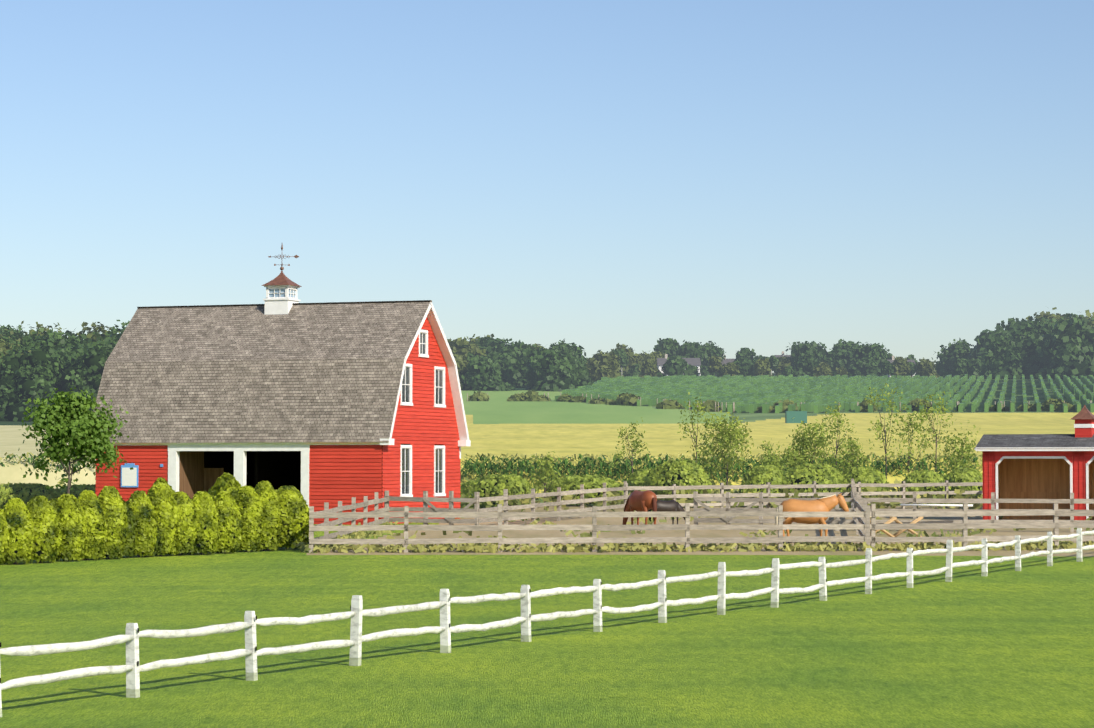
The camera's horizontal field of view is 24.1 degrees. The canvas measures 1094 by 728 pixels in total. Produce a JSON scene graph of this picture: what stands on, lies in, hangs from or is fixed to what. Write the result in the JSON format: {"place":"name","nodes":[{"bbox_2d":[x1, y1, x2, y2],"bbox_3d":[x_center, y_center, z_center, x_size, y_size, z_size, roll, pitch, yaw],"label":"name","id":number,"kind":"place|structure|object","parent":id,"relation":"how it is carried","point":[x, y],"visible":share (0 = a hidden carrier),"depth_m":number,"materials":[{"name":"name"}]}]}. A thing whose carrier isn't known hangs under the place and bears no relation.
{"place":"outdoors","nodes":[
{"label":"outdoors","id":0,"kind":"place"},
{"bbox_2d":[0,377,1093,727],"bbox_3d":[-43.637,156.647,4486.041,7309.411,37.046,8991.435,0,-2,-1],"label":"ground","id":1,"kind":"structure","parent":0,"point":[1004,645],"depth_m":46.92,"materials":[{"name":"green plant"}]},
{"bbox_2d":[0,472,308,564],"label":"hedge","id":2,"kind":"object","parent":1,"relation":"on","point":[227,513],"visible":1,"depth_m":76.13,"materials":[{"name":"green plant"}]},
{"bbox_2d":[95,271,470,524],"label":"barn","id":3,"kind":"structure","parent":1,"relation":"on","point":[418,454],"depth_m":106.73,"materials":[{"name":"red wood"}]},
{"bbox_2d":[93,357,405,444],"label":"barn roof","id":4,"kind":"structure","parent":3,"relation":"on","point":[286,401],"depth_m":105.73,"materials":[{"name":"grey wood"}]},
{"bbox_2d":[106,301,431,361],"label":"barn roof","id":5,"kind":"structure","parent":3,"relation":"on","point":[357,330],"depth_m":108.02,"materials":[{"name":"grey wood"}]},
{"bbox_2d":[137,300,431,307],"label":"roof ridge","id":6,"kind":"structure","parent":5,"relation":"on","point":[293,304],"depth_m":109.19,"materials":[{"name":"grey"}]},
{"bbox_2d":[268,244,298,269],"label":"weathervane","id":7,"kind":"object","parent":3,"relation":"on","point":[283,256],"visible":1,"depth_m":109.63,"materials":[{"name":"metal"}]},
{"bbox_2d":[427,303,455,365],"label":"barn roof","id":8,"kind":"structure","parent":3,"relation":"attached to","point":[440,336],"depth_m":108.64,"materials":[{"name":"white wood"}]},
{"bbox_2d":[447,364,468,439],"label":"barn roof","id":9,"kind":"structure","parent":3,"relation":"attached to","point":[458,402],"depth_m":110.46,"materials":[{"name":"white wood"}]},
{"bbox_2d":[0,306,1093,421],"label":"trees","id":10,"kind":"object","parent":1,"relation":"on","point":[1047,346],"depth_m":648.30,"materials":[{"name":"green plant"}]},
{"bbox_2d":[0,383,1093,553],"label":"plants","id":11,"kind":"object","parent":1,"relation":"on","point":[64,419],"depth_m":126.88,"materials":[{"name":"green plant"}]},
{"bbox_2d":[0,528,1093,716],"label":"white fence","id":12,"kind":"object","parent":1,"relation":"on","point":[132,668],"visible":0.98,"depth_m":41.06,"materials":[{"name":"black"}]},
{"bbox_2d":[622,490,656,524],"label":"horse","id":13,"kind":"object","parent":1,"relation":"on","point":[641,501],"visible":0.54,"depth_m":98.67,"materials":[{"name":"brown"}]},
{"bbox_2d":[648,500,684,523],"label":"horse","id":14,"kind":"object","parent":1,"relation":"on","point":[669,506],"visible":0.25,"depth_m":100.48,"materials":[{"name":"black"}]},
{"bbox_2d":[309,479,1093,552],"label":"paddock fence","id":15,"kind":"object","parent":1,"relation":"on","point":[861,513],"visible":0.9,"depth_m":80.44,"materials":[{"name":"grey wood"}]},
{"bbox_2d":[656,351,915,422],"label":"houses","id":16,"kind":"structure","parent":1,"relation":"on","point":[799,416],"depth_m":812.32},
{"bbox_2d":[775,493,848,543],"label":"horse","id":17,"kind":"object","parent":1,"relation":"on","point":[827,503],"visible":0.69,"depth_m":85.52,"materials":[{"name":"orange"}]},
{"bbox_2d":[976,405,1093,519],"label":"shed","id":18,"kind":"structure","parent":1,"relation":"on","point":[1040,474],"depth_m":107.99,"materials":[{"name":"red wood"}]},
{"bbox_2d":[974,434,1093,449],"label":"shed roof","id":19,"kind":"structure","parent":18,"relation":"on","point":[1029,440],"depth_m":106.93,"materials":[{"name":"grey"}]},
{"bbox_2d":[0,0,1093,373],"label":"sky","id":20,"kind":"structure","parent":0,"point":[914,177],"materials":[{"name":"blue"}]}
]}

